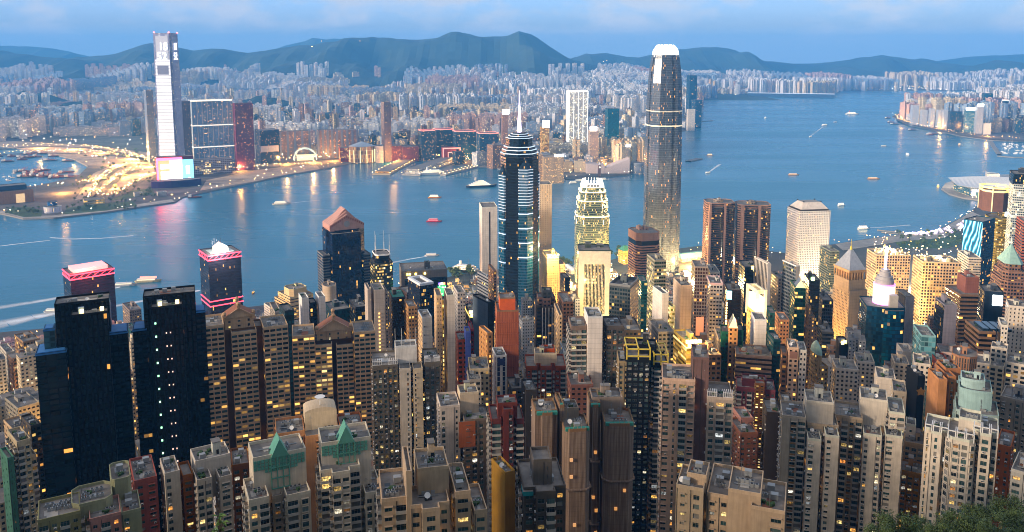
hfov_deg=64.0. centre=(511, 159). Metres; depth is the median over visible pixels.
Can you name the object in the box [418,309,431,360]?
office tower
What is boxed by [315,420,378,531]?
apartment tower
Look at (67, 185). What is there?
road
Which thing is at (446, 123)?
tower block
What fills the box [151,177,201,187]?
terrace building
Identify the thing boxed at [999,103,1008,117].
tower block
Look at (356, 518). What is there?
window
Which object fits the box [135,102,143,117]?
tower block
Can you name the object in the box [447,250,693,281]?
harbour road
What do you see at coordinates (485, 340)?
office tower
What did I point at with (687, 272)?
city block
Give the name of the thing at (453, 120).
tower block
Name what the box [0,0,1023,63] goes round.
sky
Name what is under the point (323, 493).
window
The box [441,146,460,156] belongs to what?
gateway arch
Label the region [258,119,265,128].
tower block
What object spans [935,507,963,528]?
tree
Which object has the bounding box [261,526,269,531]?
window
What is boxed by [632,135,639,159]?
tower block
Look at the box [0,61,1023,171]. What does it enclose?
distant city
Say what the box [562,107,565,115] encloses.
tower block
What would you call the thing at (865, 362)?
apartment tower
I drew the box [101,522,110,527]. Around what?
window
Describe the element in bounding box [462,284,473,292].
city block
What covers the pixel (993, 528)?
tree
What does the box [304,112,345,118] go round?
wooded hill
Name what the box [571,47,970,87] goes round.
eastern hills
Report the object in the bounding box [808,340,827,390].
domed building
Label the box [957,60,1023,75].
harbour headland hill
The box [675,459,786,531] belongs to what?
apartment block
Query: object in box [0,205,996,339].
island terrain
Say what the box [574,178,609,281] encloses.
claw crowned tower
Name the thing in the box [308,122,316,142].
tower block
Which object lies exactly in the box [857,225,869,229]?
ferry
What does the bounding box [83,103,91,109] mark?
tower block
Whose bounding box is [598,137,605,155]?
tower block
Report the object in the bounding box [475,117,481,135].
tower block
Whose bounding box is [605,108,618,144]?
office tower
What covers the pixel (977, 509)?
tree
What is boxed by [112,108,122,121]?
tower block
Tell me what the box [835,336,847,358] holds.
office tower
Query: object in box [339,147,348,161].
office block
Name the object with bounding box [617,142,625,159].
tower block
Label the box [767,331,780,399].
office tower
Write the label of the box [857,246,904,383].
curved glass tower
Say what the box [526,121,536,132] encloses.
city block
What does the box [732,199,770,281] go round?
bowed office tower
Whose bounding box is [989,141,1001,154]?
breakwater
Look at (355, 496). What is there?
window
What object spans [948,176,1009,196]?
exhibition
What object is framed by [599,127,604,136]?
city block
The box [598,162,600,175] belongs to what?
clock tower
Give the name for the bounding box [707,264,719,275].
apartment tower
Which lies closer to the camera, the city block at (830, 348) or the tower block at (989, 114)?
the city block at (830, 348)
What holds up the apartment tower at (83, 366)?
on the island terrain at (776, 259)
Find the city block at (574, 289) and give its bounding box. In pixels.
[570,284,576,293]
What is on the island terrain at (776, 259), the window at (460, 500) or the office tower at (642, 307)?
the office tower at (642, 307)
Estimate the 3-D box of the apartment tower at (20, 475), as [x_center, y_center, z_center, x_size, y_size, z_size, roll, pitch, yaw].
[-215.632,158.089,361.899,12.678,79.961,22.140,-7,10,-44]
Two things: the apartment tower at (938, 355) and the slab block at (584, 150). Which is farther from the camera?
the slab block at (584, 150)
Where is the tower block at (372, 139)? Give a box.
[368,134,376,148]
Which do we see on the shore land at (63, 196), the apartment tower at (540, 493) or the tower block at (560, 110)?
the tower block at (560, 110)
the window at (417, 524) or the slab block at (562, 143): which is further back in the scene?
the slab block at (562, 143)
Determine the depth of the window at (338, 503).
297.60 m
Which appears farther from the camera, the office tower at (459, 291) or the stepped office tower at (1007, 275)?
the stepped office tower at (1007, 275)
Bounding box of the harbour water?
[0,90,1023,331]
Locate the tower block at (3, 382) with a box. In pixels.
[0,353,7,393]
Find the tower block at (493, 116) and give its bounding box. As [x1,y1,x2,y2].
[489,113,495,124]
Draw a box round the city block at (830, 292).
[826,288,832,297]
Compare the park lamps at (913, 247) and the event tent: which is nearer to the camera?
the event tent
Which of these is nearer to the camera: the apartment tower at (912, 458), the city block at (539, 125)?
the apartment tower at (912, 458)
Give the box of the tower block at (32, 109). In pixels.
[28,105,38,117]
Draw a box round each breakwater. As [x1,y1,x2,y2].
[685,158,702,161]
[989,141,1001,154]
[997,155,1023,157]
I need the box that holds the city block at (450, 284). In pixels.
[447,281,456,288]
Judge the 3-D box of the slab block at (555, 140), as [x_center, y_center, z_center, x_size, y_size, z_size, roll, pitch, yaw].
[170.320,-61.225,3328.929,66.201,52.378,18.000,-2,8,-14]
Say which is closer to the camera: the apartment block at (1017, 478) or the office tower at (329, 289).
the apartment block at (1017, 478)
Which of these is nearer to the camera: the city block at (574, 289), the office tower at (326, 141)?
the city block at (574, 289)
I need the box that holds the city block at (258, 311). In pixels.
[255,308,262,316]
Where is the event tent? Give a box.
[565,264,573,273]
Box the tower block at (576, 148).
[572,137,579,158]
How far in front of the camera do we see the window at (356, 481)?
301.77 m
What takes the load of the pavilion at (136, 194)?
on the park lawn at (129, 194)
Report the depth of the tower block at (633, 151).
2828.53 m
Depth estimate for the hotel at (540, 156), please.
2516.81 m
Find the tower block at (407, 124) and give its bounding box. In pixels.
[404,119,412,129]
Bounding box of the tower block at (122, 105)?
[120,102,125,116]
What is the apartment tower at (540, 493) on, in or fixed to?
on the island terrain at (776, 259)
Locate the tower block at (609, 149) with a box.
[608,137,612,154]
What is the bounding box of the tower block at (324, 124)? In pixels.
[321,120,327,128]
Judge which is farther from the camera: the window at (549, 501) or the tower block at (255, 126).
the tower block at (255, 126)
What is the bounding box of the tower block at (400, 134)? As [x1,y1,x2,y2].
[393,131,406,143]
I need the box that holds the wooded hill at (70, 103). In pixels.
[62,101,91,105]
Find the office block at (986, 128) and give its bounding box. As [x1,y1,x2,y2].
[983,123,990,133]
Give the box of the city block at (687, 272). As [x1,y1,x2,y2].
[683,269,690,278]
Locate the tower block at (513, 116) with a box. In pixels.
[509,115,516,126]
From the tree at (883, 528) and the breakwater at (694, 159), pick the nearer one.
the tree at (883, 528)
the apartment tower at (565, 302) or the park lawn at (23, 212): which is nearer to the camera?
the apartment tower at (565, 302)
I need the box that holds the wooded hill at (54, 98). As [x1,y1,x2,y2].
[0,90,67,102]
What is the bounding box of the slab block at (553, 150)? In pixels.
[549,146,567,154]
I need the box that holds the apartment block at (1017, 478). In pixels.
[1008,450,1023,531]
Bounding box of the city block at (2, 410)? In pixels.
[0,397,5,432]
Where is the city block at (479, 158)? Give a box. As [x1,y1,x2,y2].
[472,151,486,166]
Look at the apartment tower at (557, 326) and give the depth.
588.60 m
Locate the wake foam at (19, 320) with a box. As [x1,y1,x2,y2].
[0,313,54,324]
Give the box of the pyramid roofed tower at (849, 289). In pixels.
[832,240,866,338]
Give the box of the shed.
[83,197,104,204]
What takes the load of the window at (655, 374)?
in the apartment tower at (638, 369)
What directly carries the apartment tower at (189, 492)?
on the island terrain at (776, 259)
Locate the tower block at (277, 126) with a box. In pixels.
[273,124,282,130]
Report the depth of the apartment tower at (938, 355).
577.91 m
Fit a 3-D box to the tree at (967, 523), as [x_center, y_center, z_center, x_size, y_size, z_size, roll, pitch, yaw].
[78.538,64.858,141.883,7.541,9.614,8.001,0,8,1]
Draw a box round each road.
[0,146,155,163]
[0,152,144,159]
[33,179,106,189]
[75,159,154,199]
[84,161,147,198]
[93,168,153,196]
[105,175,156,199]
[233,164,315,171]
[257,158,471,163]
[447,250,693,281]
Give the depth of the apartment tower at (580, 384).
462.26 m
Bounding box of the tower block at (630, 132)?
[624,127,637,137]
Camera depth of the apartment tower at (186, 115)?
2912.11 m
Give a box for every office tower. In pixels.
[128,322,132,336]
[279,130,310,158]
[317,129,336,158]
[322,279,335,301]
[325,299,349,322]
[336,129,358,157]
[349,294,364,322]
[370,230,392,325]
[381,101,391,161]
[389,287,404,348]
[399,285,407,298]
[404,299,417,361]
[408,275,433,361]
[418,129,434,160]
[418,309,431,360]
[433,128,452,157]
[452,130,475,159]
[453,285,464,330]
[465,303,472,325]
[473,293,493,356]
[476,131,498,151]
[479,202,497,300]
[479,325,492,403]
[492,347,506,403]
[501,109,508,144]
[539,181,551,291]
[540,120,548,152]
[542,247,564,301]
[560,272,569,294]
[566,90,587,144]
[577,241,610,316]
[588,126,598,161]
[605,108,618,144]
[609,273,638,322]
[628,224,659,277]
[637,275,646,333]
[646,253,665,328]
[673,275,691,329]
[673,326,701,364]
[685,75,696,118]
[691,99,701,127]
[691,258,707,336]
[697,340,720,381]
[702,197,734,290]
[705,275,722,343]
[723,281,740,324]
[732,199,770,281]
[733,343,771,395]
[738,260,753,343]
[745,283,766,343]
[750,312,766,345]
[753,257,770,304]
[766,305,775,345]
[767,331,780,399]
[770,271,781,311]
[774,312,788,344]
[781,259,800,317]
[785,198,830,282]
[789,278,805,340]
[803,304,816,388]
[804,271,819,329]
[817,321,833,357]
[818,289,832,327]
[819,245,838,291]
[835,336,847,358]
[865,247,910,295]
[896,289,914,342]
[905,358,925,429]
[911,253,960,324]
[933,293,956,351]
[945,269,978,344]
[947,111,962,131]
[957,249,980,289]
[962,107,974,131]
[963,319,1011,353]
[973,104,983,133]
[977,283,1003,341]
[982,93,992,99]
[990,238,1023,317]
[1014,216,1023,268]
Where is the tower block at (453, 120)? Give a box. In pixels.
[450,116,456,126]
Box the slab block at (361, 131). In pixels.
[358,129,368,133]
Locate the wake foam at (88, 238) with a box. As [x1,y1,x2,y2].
[50,236,124,238]
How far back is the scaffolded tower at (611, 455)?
340.83 m
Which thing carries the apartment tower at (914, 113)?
on the eastern shore land at (1007, 135)
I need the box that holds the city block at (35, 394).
[21,387,38,400]
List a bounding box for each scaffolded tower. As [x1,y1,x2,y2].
[495,292,518,376]
[529,392,590,531]
[587,380,634,531]
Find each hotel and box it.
[538,153,542,180]
[542,154,563,182]
[614,144,630,161]
[985,172,999,176]
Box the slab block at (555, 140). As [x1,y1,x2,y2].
[549,138,561,142]
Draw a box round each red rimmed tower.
[62,261,116,322]
[199,238,242,314]
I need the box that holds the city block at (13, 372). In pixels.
[8,349,25,390]
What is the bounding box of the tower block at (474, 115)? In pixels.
[471,113,477,129]
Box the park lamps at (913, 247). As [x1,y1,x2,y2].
[874,232,955,255]
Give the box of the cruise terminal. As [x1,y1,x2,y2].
[748,92,834,97]
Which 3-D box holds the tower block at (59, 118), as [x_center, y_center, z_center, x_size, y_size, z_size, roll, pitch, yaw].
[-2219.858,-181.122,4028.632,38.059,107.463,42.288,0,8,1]
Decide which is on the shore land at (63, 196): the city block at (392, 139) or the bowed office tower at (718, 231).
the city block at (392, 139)
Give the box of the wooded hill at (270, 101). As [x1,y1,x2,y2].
[242,95,302,106]
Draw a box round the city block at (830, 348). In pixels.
[826,339,835,357]
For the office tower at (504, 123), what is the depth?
3010.45 m
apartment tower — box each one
[0,343,14,391]
[0,426,39,531]
[3,412,28,444]
[5,391,40,421]
[14,331,39,352]
[21,413,46,499]
[35,291,135,497]
[122,301,141,323]
[129,454,159,531]
[131,368,137,439]
[132,285,214,531]
[143,90,155,161]
[159,437,234,531]
[182,101,192,154]
[190,99,234,169]
[205,297,290,457]
[231,446,249,531]
[232,102,254,170]
[241,432,311,531]
[270,298,278,314]
[274,394,362,531]
[279,303,294,415]
[292,308,375,447]
[298,291,325,333]
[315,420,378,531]
[364,282,388,350]
[371,328,439,485]
[434,287,455,391]
[436,380,488,505]
[455,321,473,393]
[467,367,480,403]
[468,354,488,410]
[477,269,487,297]
[486,394,523,531]
[488,264,496,323]
[491,456,514,531]
[507,374,523,405]
[515,446,565,531]
[521,377,536,458]
[523,339,565,401]
[534,287,556,347]
[554,303,561,353]
[557,292,572,337]
[560,337,566,373]
[565,307,622,503]
[567,370,592,418]
[616,332,668,531]
[619,315,640,350]
[648,316,673,362]
[652,285,674,329]
[656,344,732,531]
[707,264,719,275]
[713,326,719,350]
[719,314,742,394]
[733,373,774,469]
[760,391,791,479]
[775,380,838,531]
[778,333,806,403]
[830,355,858,402]
[834,382,904,531]
[854,350,874,402]
[874,365,895,497]
[890,379,906,410]
[891,351,908,384]
[896,343,911,364]
[898,416,923,531]
[909,105,918,125]
[912,352,930,423]
[919,110,927,125]
[919,406,998,531]
[922,385,926,434]
[924,359,960,430]
[928,108,934,126]
[931,352,946,367]
[935,110,941,127]
[936,343,955,359]
[941,110,948,127]
[951,342,977,371]
[952,369,998,424]
[976,350,989,379]
[988,341,1023,411]
[991,429,1015,528]
[996,317,1007,343]
[998,384,1023,462]
[1005,298,1023,354]
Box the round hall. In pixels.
[349,141,374,163]
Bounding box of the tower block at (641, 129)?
[637,127,645,131]
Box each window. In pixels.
[18,485,39,531]
[39,526,47,531]
[61,520,69,526]
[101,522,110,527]
[260,503,268,509]
[260,511,268,516]
[261,519,268,524]
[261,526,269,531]
[288,500,297,506]
[288,508,297,513]
[288,515,298,521]
[289,523,298,528]
[302,506,308,511]
[322,476,330,481]
[322,484,329,488]
[322,491,330,496]
[322,499,329,503]
[323,506,331,511]
[323,514,329,518]
[323,521,331,525]
[334,479,340,483]
[334,486,340,490]
[334,494,340,498]
[334,501,340,506]
[334,509,341,513]
[335,516,341,521]
[335,524,341,528]
[350,472,359,476]
[351,479,359,483]
[351,486,359,491]
[351,494,359,498]
[351,501,359,506]
[351,509,360,513]
[352,516,360,521]
[352,523,360,528]
[374,376,438,477]
[397,505,405,510]
[397,514,405,520]
[397,524,406,530]
[413,513,419,517]
[413,522,419,526]
[427,516,434,521]
[427,526,435,530]
[456,461,486,502]
[458,499,467,502]
[458,508,467,512]
[458,517,467,521]
[458,527,467,531]
[477,517,484,521]
[477,526,484,530]
[492,424,500,427]
[492,430,500,434]
[493,437,500,440]
[526,520,532,524]
[547,498,554,503]
[547,507,554,512]
[547,516,554,520]
[547,524,554,529]
[571,334,615,386]
[625,368,659,531]
[660,428,730,530]
[770,528,780,531]
[771,519,780,523]
[786,471,827,531]
[836,455,901,531]
[921,447,993,531]
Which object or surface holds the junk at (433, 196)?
on the harbour water
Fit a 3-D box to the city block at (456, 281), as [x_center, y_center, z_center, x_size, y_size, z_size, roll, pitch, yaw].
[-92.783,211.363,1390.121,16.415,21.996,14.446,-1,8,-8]
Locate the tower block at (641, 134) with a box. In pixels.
[637,131,645,136]
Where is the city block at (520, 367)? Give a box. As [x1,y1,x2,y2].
[519,360,522,375]
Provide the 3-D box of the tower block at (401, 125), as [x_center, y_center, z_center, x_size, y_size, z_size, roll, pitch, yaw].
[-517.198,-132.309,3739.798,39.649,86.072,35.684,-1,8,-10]
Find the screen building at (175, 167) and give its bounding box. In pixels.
[156,155,193,179]
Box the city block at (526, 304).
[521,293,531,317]
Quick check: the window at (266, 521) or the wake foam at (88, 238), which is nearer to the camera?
the window at (266, 521)
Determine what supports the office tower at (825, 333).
on the island terrain at (776, 259)
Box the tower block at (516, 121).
[515,116,521,126]
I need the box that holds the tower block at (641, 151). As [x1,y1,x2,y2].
[637,139,644,161]
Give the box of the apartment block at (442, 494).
[376,438,486,531]
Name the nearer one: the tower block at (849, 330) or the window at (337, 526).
the window at (337, 526)
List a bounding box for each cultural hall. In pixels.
[585,162,604,172]
[604,156,629,172]
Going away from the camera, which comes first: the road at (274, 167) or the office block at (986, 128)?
the road at (274, 167)
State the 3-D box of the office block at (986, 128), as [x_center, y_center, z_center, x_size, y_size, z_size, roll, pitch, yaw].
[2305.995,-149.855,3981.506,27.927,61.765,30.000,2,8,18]
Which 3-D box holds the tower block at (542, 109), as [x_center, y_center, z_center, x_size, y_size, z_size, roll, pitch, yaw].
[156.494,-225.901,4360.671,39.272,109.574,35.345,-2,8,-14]
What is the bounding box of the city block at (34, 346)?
[27,338,43,352]
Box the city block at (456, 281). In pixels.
[452,278,461,285]
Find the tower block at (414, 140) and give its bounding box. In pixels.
[410,135,417,144]
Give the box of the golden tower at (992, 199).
[977,183,1008,270]
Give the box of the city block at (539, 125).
[536,123,542,131]
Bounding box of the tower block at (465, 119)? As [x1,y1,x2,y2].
[462,115,468,129]
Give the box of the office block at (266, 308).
[264,302,269,315]
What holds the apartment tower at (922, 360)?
on the island terrain at (776, 259)
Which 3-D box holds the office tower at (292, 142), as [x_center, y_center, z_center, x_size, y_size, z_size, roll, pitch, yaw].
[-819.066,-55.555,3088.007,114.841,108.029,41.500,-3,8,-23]
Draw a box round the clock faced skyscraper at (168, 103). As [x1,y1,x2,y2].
[153,32,184,155]
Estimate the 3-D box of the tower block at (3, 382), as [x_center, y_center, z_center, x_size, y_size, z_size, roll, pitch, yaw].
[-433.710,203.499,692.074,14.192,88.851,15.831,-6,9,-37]
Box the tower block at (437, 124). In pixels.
[434,121,442,127]
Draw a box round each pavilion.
[43,201,61,212]
[133,191,142,196]
[157,191,166,195]
[679,251,701,261]
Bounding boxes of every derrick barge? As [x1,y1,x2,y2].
[17,172,30,177]
[43,157,56,160]
[188,191,201,197]
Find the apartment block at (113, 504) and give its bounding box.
[38,460,141,531]
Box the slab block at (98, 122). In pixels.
[91,120,106,125]
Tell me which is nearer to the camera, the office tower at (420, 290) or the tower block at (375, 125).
the office tower at (420, 290)
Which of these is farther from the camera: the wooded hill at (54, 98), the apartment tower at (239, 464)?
the wooded hill at (54, 98)
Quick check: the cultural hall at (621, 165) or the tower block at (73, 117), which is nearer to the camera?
the cultural hall at (621, 165)
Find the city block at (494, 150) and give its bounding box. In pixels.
[487,143,503,168]
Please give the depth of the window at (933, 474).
332.89 m
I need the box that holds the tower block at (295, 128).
[291,125,300,129]
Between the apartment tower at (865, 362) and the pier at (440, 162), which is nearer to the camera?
the apartment tower at (865, 362)
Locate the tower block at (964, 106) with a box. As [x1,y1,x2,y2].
[962,104,970,114]
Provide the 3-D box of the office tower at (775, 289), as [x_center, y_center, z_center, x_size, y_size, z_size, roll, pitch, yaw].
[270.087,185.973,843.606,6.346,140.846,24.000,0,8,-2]
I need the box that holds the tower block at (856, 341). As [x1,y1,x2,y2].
[848,329,865,359]
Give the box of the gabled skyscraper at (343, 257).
[317,206,370,304]
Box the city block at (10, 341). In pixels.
[0,336,14,345]
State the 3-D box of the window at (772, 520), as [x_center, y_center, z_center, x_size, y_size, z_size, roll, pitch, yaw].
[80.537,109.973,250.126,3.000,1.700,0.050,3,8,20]
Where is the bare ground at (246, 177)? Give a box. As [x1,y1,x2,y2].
[200,165,318,190]
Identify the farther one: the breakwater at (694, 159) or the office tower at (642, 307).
the breakwater at (694, 159)
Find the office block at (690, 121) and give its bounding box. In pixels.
[686,109,694,130]
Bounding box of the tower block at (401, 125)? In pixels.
[396,121,402,129]
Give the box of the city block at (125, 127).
[119,120,130,136]
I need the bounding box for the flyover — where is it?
[457,270,568,284]
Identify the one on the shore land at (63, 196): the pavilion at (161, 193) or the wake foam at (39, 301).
the pavilion at (161, 193)
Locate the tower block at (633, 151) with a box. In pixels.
[627,140,636,166]
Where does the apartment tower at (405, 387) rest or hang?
on the island terrain at (776, 259)
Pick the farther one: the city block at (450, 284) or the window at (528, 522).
the city block at (450, 284)
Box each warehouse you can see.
[391,144,401,160]
[401,145,418,161]
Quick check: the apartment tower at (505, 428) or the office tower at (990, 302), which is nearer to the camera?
the apartment tower at (505, 428)
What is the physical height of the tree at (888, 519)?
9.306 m
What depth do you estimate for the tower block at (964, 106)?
4231.06 m
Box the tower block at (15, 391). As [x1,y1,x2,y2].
[0,387,34,398]
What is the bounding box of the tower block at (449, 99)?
[446,96,452,104]
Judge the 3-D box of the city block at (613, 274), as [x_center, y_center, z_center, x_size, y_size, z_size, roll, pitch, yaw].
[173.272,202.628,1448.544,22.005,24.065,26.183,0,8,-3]
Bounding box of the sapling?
[212,513,230,531]
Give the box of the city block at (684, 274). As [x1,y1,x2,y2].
[674,271,688,281]
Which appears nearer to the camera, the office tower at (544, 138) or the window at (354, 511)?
the window at (354, 511)
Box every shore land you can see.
[0,88,967,219]
[892,113,1023,141]
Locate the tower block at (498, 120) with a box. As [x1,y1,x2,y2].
[495,116,500,132]
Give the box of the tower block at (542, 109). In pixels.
[537,107,545,112]
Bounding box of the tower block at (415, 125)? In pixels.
[411,120,419,134]
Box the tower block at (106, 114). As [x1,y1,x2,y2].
[100,108,109,120]
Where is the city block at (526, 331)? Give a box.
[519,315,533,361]
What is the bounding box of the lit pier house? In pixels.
[618,245,627,264]
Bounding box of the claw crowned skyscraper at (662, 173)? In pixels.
[643,44,681,273]
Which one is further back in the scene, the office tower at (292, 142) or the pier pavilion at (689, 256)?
the office tower at (292, 142)
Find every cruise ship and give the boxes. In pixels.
[418,167,445,174]
[466,177,496,187]
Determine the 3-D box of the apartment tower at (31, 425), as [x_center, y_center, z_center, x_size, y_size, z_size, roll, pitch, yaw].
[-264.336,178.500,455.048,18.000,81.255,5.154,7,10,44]
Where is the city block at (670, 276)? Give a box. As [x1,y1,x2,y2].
[666,272,675,280]
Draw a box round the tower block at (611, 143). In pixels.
[611,137,619,159]
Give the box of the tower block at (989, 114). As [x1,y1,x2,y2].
[985,102,994,122]
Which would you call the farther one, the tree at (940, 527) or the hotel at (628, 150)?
the hotel at (628, 150)
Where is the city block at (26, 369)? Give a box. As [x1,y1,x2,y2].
[16,347,37,390]
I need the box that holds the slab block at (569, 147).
[562,145,583,152]
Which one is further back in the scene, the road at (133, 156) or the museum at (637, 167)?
the road at (133, 156)
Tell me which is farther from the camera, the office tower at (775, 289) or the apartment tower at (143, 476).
the office tower at (775, 289)
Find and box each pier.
[372,159,414,174]
[401,157,451,175]
[440,165,477,175]
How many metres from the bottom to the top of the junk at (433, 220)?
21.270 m
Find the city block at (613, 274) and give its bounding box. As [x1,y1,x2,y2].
[610,267,617,279]
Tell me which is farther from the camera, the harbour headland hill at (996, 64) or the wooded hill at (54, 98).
the harbour headland hill at (996, 64)
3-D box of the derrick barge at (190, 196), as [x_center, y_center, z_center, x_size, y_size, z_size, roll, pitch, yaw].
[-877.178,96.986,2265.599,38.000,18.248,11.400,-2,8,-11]
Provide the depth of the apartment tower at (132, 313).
968.43 m
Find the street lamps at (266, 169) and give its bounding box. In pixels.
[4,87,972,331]
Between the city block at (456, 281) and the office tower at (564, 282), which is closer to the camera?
the office tower at (564, 282)
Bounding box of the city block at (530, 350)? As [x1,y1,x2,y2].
[527,344,533,353]
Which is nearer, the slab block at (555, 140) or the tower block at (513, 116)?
the slab block at (555, 140)
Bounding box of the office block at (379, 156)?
[375,145,383,162]
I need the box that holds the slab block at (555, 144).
[549,143,560,146]
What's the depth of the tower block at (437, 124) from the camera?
3681.41 m
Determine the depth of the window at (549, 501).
267.42 m
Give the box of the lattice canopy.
[293,147,316,160]
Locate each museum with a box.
[0,183,33,204]
[631,161,643,173]
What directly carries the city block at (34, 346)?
on the island terrain at (776, 259)
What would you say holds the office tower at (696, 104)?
on the shore land at (63, 196)
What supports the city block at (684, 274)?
on the island terrain at (776, 259)
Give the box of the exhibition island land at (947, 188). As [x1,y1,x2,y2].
[941,174,1008,200]
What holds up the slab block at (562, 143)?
on the shore land at (63, 196)
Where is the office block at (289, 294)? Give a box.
[274,282,312,320]
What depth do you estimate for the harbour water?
2179.56 m
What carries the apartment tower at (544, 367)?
on the island terrain at (776, 259)
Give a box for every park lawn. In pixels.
[7,207,42,216]
[64,201,135,213]
[112,188,153,199]
[896,232,962,247]
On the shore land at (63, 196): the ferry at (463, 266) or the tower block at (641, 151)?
the tower block at (641, 151)
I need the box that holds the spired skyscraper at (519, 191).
[499,91,539,315]
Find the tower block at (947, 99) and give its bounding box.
[944,97,953,102]
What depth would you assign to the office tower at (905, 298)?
859.31 m
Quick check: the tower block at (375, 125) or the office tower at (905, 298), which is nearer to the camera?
the office tower at (905, 298)
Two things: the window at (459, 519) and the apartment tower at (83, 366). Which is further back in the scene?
the apartment tower at (83, 366)
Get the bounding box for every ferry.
[43,308,54,312]
[115,282,136,286]
[134,276,160,282]
[272,201,289,204]
[425,253,439,255]
[453,260,479,272]
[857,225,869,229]
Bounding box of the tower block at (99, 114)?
[94,109,104,121]
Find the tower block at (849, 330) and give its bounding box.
[845,324,856,340]
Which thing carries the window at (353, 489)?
in the apartment tower at (346, 477)
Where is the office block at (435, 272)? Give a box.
[399,260,446,298]
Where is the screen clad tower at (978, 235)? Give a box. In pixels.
[962,215,995,283]
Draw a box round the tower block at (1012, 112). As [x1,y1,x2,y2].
[1008,102,1017,118]
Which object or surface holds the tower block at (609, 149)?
on the shore land at (63, 196)
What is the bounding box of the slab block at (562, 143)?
[550,141,569,146]
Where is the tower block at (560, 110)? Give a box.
[557,105,561,115]
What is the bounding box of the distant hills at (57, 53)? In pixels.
[0,38,1023,65]
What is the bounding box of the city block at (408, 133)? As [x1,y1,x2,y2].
[398,129,410,140]
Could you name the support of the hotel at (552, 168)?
on the shore land at (63, 196)
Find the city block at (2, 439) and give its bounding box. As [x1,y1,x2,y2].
[0,431,5,459]
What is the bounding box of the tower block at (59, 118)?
[53,112,65,126]
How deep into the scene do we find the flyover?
1394.06 m
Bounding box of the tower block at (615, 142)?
[611,139,621,162]
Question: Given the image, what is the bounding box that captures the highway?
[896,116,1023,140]
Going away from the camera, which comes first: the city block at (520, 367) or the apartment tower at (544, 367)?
the apartment tower at (544, 367)
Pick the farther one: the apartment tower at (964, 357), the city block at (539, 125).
the city block at (539, 125)
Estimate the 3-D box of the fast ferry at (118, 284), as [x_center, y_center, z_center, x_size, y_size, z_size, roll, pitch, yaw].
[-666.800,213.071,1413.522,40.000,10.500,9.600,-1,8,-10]
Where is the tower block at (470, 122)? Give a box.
[467,115,471,129]
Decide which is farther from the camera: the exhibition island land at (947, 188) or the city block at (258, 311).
the exhibition island land at (947, 188)
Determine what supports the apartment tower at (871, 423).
on the island terrain at (776, 259)
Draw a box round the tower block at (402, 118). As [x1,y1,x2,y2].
[399,115,406,128]
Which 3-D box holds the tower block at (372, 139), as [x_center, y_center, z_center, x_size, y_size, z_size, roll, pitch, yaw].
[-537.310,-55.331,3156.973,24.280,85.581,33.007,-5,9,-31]
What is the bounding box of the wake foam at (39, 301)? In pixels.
[0,287,119,307]
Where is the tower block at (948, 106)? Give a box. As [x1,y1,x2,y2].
[944,102,952,110]
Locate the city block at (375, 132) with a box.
[369,130,378,140]
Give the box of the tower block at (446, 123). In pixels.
[441,119,449,127]
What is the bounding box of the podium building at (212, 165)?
[193,157,232,174]
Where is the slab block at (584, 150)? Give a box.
[580,147,587,155]
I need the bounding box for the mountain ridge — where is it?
[0,31,778,99]
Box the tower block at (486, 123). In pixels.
[483,116,489,131]
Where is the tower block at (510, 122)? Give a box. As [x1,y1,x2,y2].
[508,117,512,128]
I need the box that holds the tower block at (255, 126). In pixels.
[254,124,257,142]
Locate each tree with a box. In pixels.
[863,521,894,531]
[873,508,922,531]
[909,515,934,531]
[923,519,956,531]
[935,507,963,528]
[942,508,992,531]
[958,501,998,528]
[973,521,1015,531]
[987,491,1023,529]
[992,506,1023,531]
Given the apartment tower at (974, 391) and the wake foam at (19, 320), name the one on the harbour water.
the wake foam at (19, 320)
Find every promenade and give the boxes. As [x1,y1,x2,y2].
[0,199,174,217]
[836,212,980,249]
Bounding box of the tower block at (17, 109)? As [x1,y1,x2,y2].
[12,105,22,116]
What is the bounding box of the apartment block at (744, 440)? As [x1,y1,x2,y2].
[731,405,757,468]
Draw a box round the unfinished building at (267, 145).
[255,128,280,163]
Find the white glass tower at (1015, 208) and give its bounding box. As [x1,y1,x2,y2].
[1004,167,1023,249]
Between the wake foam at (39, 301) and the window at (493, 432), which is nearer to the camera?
the window at (493, 432)
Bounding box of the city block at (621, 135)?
[619,131,623,139]
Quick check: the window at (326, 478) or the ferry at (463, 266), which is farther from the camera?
the ferry at (463, 266)
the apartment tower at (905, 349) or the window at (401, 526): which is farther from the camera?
the apartment tower at (905, 349)
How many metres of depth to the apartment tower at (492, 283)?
890.56 m
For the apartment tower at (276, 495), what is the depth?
295.87 m
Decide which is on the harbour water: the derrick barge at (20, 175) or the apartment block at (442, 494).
the derrick barge at (20, 175)
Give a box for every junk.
[426,218,441,221]
[428,195,441,197]
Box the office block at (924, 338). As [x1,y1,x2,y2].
[911,324,935,367]
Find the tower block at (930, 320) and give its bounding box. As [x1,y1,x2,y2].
[927,313,933,331]
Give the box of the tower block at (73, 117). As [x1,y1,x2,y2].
[69,111,78,125]
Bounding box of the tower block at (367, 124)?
[363,120,371,130]
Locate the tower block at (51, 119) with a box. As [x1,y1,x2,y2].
[49,111,56,131]
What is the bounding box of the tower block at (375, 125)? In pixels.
[372,121,380,134]
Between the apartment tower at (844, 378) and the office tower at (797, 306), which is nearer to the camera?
the apartment tower at (844, 378)
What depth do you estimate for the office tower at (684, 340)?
550.18 m
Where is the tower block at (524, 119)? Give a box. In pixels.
[521,115,527,128]
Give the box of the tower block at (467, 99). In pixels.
[464,96,470,102]
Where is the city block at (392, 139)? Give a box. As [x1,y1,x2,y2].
[380,136,393,144]

